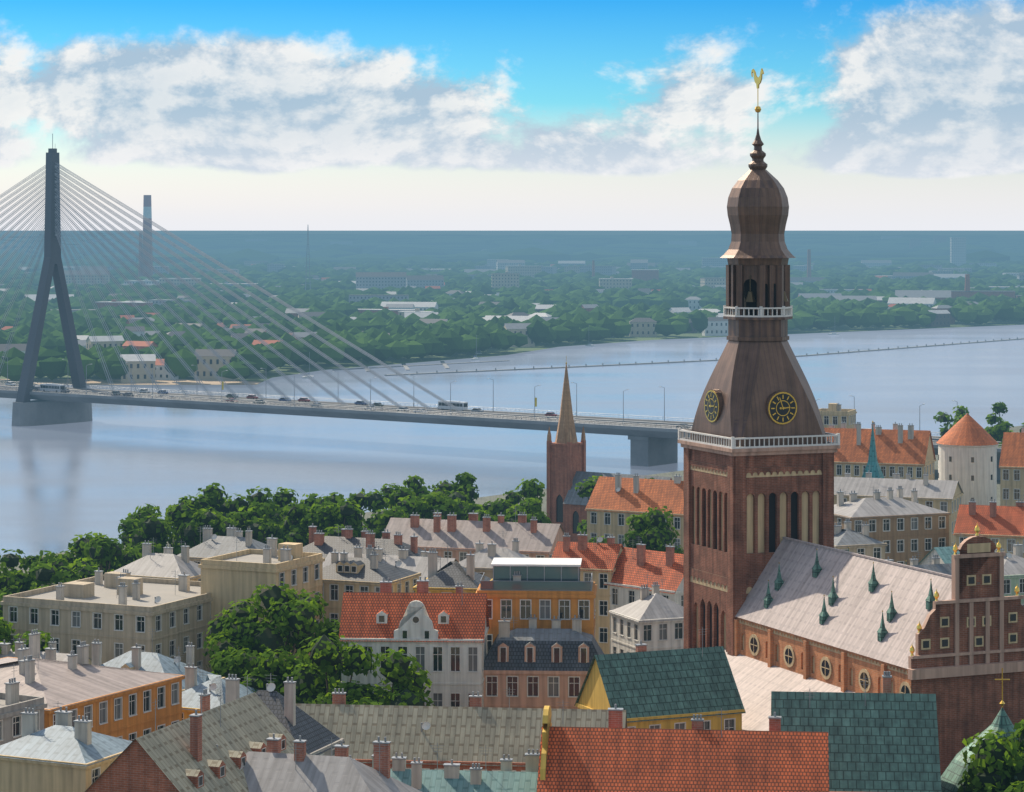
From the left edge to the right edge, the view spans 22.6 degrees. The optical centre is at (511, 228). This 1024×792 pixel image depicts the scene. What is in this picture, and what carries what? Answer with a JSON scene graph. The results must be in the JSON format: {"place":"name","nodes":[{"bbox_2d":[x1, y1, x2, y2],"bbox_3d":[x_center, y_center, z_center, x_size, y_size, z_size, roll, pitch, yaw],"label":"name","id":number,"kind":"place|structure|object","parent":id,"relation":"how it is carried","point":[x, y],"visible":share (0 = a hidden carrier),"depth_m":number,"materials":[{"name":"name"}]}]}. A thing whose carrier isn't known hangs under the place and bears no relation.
{"place":"outdoors","nodes":[
{"label":"outdoors","id":0,"kind":"place"},
{"bbox_2d":[0,677,47,744],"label":"building","id":1,"kind":"structure","parent":0,"point":[14,703],"depth_m":272.12,"materials":[{"name":"grey paint"}]},
{"bbox_2d":[16,134,85,402],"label":"bridge pylon","id":2,"kind":"object","parent":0,"point":[52,265],"visible":1,"depth_m":1010.13,"materials":[{"name":"grey concrete"}]},
{"bbox_2d":[0,703,131,791],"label":"building","id":3,"kind":"structure","parent":0,"point":[62,754],"depth_m":245.03,"materials":[{"name":"beige paint"}]},
{"bbox_2d":[0,629,184,740],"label":"ochre house","id":4,"kind":"structure","parent":0,"point":[114,702],"depth_m":290.04,"materials":[{"name":"paint"}]},
{"bbox_2d":[0,379,260,384],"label":"beach","id":5,"kind":"structure","parent":0,"point":[118,382],"depth_m":1257.88,"materials":[{"name":"beige sand"}]},
{"bbox_2d":[115,537,200,580],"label":"building","id":6,"kind":"structure","parent":0,"point":[167,564],"depth_m":407.49,"materials":[{"name":"beige paint"}]},
{"bbox_2d":[177,525,277,563],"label":"building","id":7,"kind":"structure","parent":0,"point":[211,545],"depth_m":422.08,"materials":[{"name":"beige paint"}]},
{"bbox_2d":[198,535,324,671],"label":"building","id":8,"kind":"structure","parent":0,"point":[235,577],"depth_m":353.53,"materials":[{"name":"paint"}]},
{"bbox_2d":[224,673,344,755],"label":"building","id":9,"kind":"structure","parent":0,"point":[292,717],"depth_m":262.02,"materials":[{"name":"grey paint"}]},
{"bbox_2d":[323,545,420,624],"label":"building","id":10,"kind":"structure","parent":0,"point":[368,573],"depth_m":361.46,"materials":[{"name":"beige paint"}]},
{"bbox_2d":[323,541,458,579],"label":"building","id":11,"kind":"structure","parent":0,"point":[418,564],"depth_m":386.35,"materials":[{"name":"beige paint"}]},
{"bbox_2d":[339,577,488,706],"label":"baroque house","id":12,"kind":"structure","parent":0,"point":[451,659],"depth_m":318.94,"materials":[{"name":"white paint"}]},
{"bbox_2d":[394,600,437,642],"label":"gable","id":13,"kind":"structure","parent":12,"relation":"attached to","point":[416,622],"depth_m":318.26,"materials":[{"name":"white paint"}]},
{"bbox_2d":[349,743,539,791],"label":"teal roof house","id":14,"kind":"structure","parent":0,"point":[451,777],"depth_m":251.55,"materials":[{"name":"beige paint"}]},
{"bbox_2d":[412,542,492,592],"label":"building","id":15,"kind":"structure","parent":0,"point":[447,577],"depth_m":354.65,"materials":[{"name":"grey paint"}]},
{"bbox_2d":[296,687,626,771],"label":"building roof","id":16,"kind":"structure","parent":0,"point":[486,738],"depth_m":281.62,"materials":[{"name":"grey tile"}]},
{"bbox_2d":[381,505,564,561],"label":"building","id":17,"kind":"structure","parent":0,"point":[463,537],"depth_m":434.65,"materials":[{"name":"grey paint"}]},
{"bbox_2d":[459,538,530,578],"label":"building","id":18,"kind":"structure","parent":0,"point":[485,557],"depth_m":391.00,"materials":[{"name":"beige paint"}]},
{"bbox_2d":[0,325,1023,557],"bbox_3d":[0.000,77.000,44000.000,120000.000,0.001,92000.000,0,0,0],"label":"river","id":19,"kind":"structure","parent":0,"point":[107,469],"depth_m":1005.39,"materials":[{"name":"blue liquid"}]},
{"bbox_2d":[0,235,1023,382],"bbox_3d":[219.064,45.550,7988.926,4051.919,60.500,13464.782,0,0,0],"label":"distant buildings","id":20,"kind":"structure","parent":0,"point":[645,327],"depth_m":2412.24,"materials":[{"name":"brick"}]},
{"bbox_2d":[0,231,1023,384],"bbox_3d":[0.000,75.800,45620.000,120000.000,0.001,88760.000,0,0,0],"label":"bank","id":21,"kind":"structure","parent":0,"point":[286,369],"depth_m":1978.81,"materials":[{"name":"green plant"}]},
{"bbox_2d":[0,232,1023,381],"bbox_3d":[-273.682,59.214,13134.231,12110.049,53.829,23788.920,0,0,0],"label":"woods","id":22,"kind":"object","parent":21,"relation":"on","point":[836,259],"visible":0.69,"depth_m":2465.27,"materials":[{"name":"green plant"}]},
{"bbox_2d":[138,195,969,290],"bbox_3d":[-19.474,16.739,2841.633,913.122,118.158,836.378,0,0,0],"label":"chimneys","id":23,"kind":"object","parent":21,"relation":"on","point":[147,210],"visible":0.64,"depth_m":3244.07,"materials":[{"name":"concrete"}]},
{"bbox_2d":[302,331,1023,378],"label":"marina yacht pontoons","id":24,"kind":"object","parent":21,"relation":"on","point":[444,364],"visible":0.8,"depth_m":1451.58,"materials":[{"name":"white paint"}]},
{"bbox_2d":[0,426,1023,572],"bbox_3d":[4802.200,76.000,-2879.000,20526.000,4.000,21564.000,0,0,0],"label":"old town ground","id":25,"kind":"structure","parent":0,"point":[483,500],"depth_m":706.70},
{"bbox_2d":[0,631,91,664],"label":"building","id":26,"kind":"structure","parent":25,"relation":"on","point":[51,652],"depth_m":328.99,"materials":[{"name":"beige paint"}]},
{"bbox_2d":[0,568,212,671],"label":"building","id":27,"kind":"structure","parent":25,"relation":"on","point":[116,614],"depth_m":347.21,"materials":[{"name":"beige paint"}]},
{"bbox_2d":[91,629,225,691],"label":"building","id":28,"kind":"structure","parent":25,"relation":"on","point":[135,658],"depth_m":321.61,"materials":[{"name":"beige paint"}]},
{"bbox_2d":[85,689,307,791],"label":"building roof","id":29,"kind":"structure","parent":25,"relation":"on","point":[187,755],"depth_m":236.13,"materials":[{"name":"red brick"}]},
{"bbox_2d":[182,663,257,719],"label":"building","id":30,"kind":"structure","parent":25,"relation":"on","point":[213,685],"depth_m":310.16,"materials":[{"name":"grey paint"}]},
{"bbox_2d":[216,733,421,791],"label":"building","id":31,"kind":"structure","parent":25,"relation":"on","point":[273,768],"depth_m":239.56,"materials":[{"name":"grey metal"}]},
{"bbox_2d":[0,472,653,641],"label":"riverside trees","id":32,"kind":"object","parent":25,"relation":"on","point":[260,515],"visible":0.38,"depth_m":502.90,"materials":[{"name":"green plant"}]},
{"bbox_2d":[303,523,442,558],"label":"building","id":33,"kind":"structure","parent":25,"relation":"on","point":[347,541],"depth_m":396.32,"materials":[{"name":"beige paint"}]},
{"bbox_2d":[0,381,1001,479],"bbox_3d":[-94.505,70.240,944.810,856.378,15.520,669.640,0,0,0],"label":"bridge deck","id":34,"kind":"structure","parent":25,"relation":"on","point":[653,442],"depth_m":904.37,"materials":[{"name":"concrete"}]},
{"bbox_2d":[0,163,462,411],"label":"bridge cables","id":35,"kind":"object","parent":34,"relation":"on","point":[287,331],"visible":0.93,"depth_m":979.05,"materials":[{"name":"grey metal"}]},
{"bbox_2d":[5,382,689,428],"bbox_3d":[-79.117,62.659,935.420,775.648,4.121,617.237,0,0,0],"label":"cars","id":36,"kind":"object","parent":34,"relation":"on","point":[460,405],"visible":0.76,"depth_m":929.90,"materials":[{"name":"metal"}]},
{"bbox_2d":[3,356,957,429],"bbox_3d":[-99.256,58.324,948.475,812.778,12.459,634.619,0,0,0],"label":"bridge lamps","id":37,"kind":"object","parent":34,"relation":"on","point":[535,399],"visible":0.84,"depth_m":873.09,"materials":[{"name":"metal"}]},
{"bbox_2d":[0,505,1023,791],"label":"town trees","id":38,"kind":"object","parent":25,"relation":"on","point":[252,651],"visible":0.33,"depth_m":315.68,"materials":[{"name":"green plant"}]},
{"bbox_2d":[547,362,671,541],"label":"church","id":39,"kind":"structure","parent":25,"relation":"on","point":[566,471],"depth_m":601.13,"materials":[{"name":"red brick"}]},
{"bbox_2d":[585,472,683,552],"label":"building","id":40,"kind":"structure","parent":25,"relation":"on","point":[615,502],"depth_m":518.60,"materials":[{"name":"orange tile"}]},
{"bbox_2d":[574,627,745,729],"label":"house","id":41,"kind":"structure","parent":25,"relation":"on","point":[642,686],"depth_m":297.50,"materials":[{"name":"green tile"}]},
{"bbox_2d":[715,537,979,730],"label":"cathedral nave","id":42,"kind":"structure","parent":25,"relation":"on","point":[812,617],"depth_m":304.16,"materials":[{"name":"grey metal"}]},
{"bbox_2d":[862,421,883,477],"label":"spire","id":43,"kind":"structure","parent":25,"relation":"on","point":[875,470],"depth_m":593.17,"materials":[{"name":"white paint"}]},
{"bbox_2d":[936,413,998,504],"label":"round tower","id":44,"kind":"structure","parent":25,"relation":"on","point":[967,443],"depth_m":632.01,"materials":[{"name":"white paint"}]},
{"bbox_2d":[933,401,1023,447],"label":"trees","id":45,"kind":"object","parent":25,"relation":"on","point":[998,430],"visible":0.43,"depth_m":771.85,"materials":[{"name":"green plant"}]},
{"bbox_2d":[941,668,1023,791],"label":"turret roof","id":46,"kind":"structure","parent":25,"relation":"on","point":[951,776],"depth_m":266.80,"materials":[{"name":"metal"}]},
{"bbox_2d":[0,0,1023,230],"label":"sky","id":47,"kind":"structure","parent":0,"point":[232,115],"materials":[{"name":"blue"}]},
{"bbox_2d":[476,571,596,652],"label":"terrace building","id":48,"kind":"structure","parent":0,"point":[544,607],"depth_m":329.06,"materials":[{"name":"paint"}]},
{"bbox_2d":[479,558,592,590],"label":"rooftop penthouse","id":49,"kind":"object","parent":48,"relation":"on","point":[550,574],"depth_m":330.40,"materials":[{"name":"metal"}]},
{"bbox_2d":[484,614,603,708],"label":"mansard house","id":50,"kind":"structure","parent":0,"point":[533,665],"depth_m":321.78,"materials":[{"name":"pink paint"}]},
{"bbox_2d":[551,532,623,653],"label":"building","id":51,"kind":"structure","parent":0,"point":[599,561],"depth_m":399.26,"materials":[{"name":"beige paint"}]},
{"bbox_2d":[603,537,683,653],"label":"building","id":52,"kind":"structure","parent":0,"point":[634,567],"depth_m":394.96,"materials":[{"name":"paint"}]},
{"bbox_2d":[609,574,683,653],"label":"building","id":53,"kind":"structure","parent":0,"point":[654,621],"depth_m":371.96,"materials":[{"name":"white paint"}]},
{"bbox_2d":[536,704,828,791],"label":"red tile house","id":54,"kind":"structure","parent":0,"point":[615,756],"depth_m":245.35,"materials":[{"name":"red tile"}]},
{"bbox_2d":[540,706,551,779],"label":"gable wall","id":55,"kind":"structure","parent":54,"relation":"attached to","point":[546,721],"depth_m":247.00,"materials":[{"name":"yellow paint"}]},
{"bbox_2d":[678,440,839,655],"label":"church tower","id":56,"kind":"structure","parent":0,"point":[746,510],"depth_m":325.52,"materials":[{"name":"brown brick"}]},
{"bbox_2d":[678,68,839,448],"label":"spire","id":57,"kind":"structure","parent":56,"relation":"on","point":[757,392],"depth_m":327.57,"materials":[{"name":"brown metal"}]},
{"bbox_2d":[819,403,856,427],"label":"building","id":58,"kind":"structure","parent":0,"point":[835,414],"depth_m":719.77,"materials":[{"name":"beige paint"}]},
{"bbox_2d":[771,671,941,791],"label":"roof","id":59,"kind":"structure","parent":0,"point":[886,740],"depth_m":258.72,"materials":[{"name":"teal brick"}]},
{"bbox_2d":[834,519,886,559],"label":"building","id":60,"kind":"structure","parent":0,"point":[863,543],"depth_m":414.51,"materials":[{"name":"beige paint"}]},
{"bbox_2d":[824,421,935,479],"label":"building","id":61,"kind":"structure","parent":0,"point":[900,450],"depth_m":614.05,"materials":[{"name":"orange tile"}]},
{"bbox_2d":[834,486,950,565],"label":"building","id":62,"kind":"structure","parent":0,"point":[904,529],"depth_m":457.08,"materials":[{"name":"grey paint"}]},
{"bbox_2d":[834,464,963,545],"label":"building","id":63,"kind":"structure","parent":0,"point":[944,495],"depth_m":512.86,"materials":[{"name":"beige paint"}]},
{"bbox_2d":[885,552,951,574],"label":"building","id":64,"kind":"structure","parent":0,"point":[937,566],"depth_m":380.52,"materials":[{"name":"beige paint"}]},
{"bbox_2d":[918,533,994,564],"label":"building","id":65,"kind":"structure","parent":0,"point":[945,554],"depth_m":417.43,"materials":[{"name":"white paint"}]},
{"bbox_2d":[908,525,1023,775],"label":"church gable","id":66,"kind":"structure","parent":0,"point":[969,641],"depth_m":282.41,"materials":[{"name":"brown brick"}]},
{"bbox_2d":[953,492,1023,557],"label":"building","id":67,"kind":"structure","parent":0,"point":[995,523],"depth_m":453.93,"materials":[{"name":"tile"}]},
{"bbox_2d":[995,539,1023,605],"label":"building","id":68,"kind":"structure","parent":0,"point":[1013,569],"depth_m":400.24,"materials":[{"name":"green paint"}]},
{"bbox_2d":[999,426,1023,505],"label":"building","id":69,"kind":"structure","parent":0,"point":[1011,464],"depth_m":602.69,"materials":[{"name":"orange tile"}]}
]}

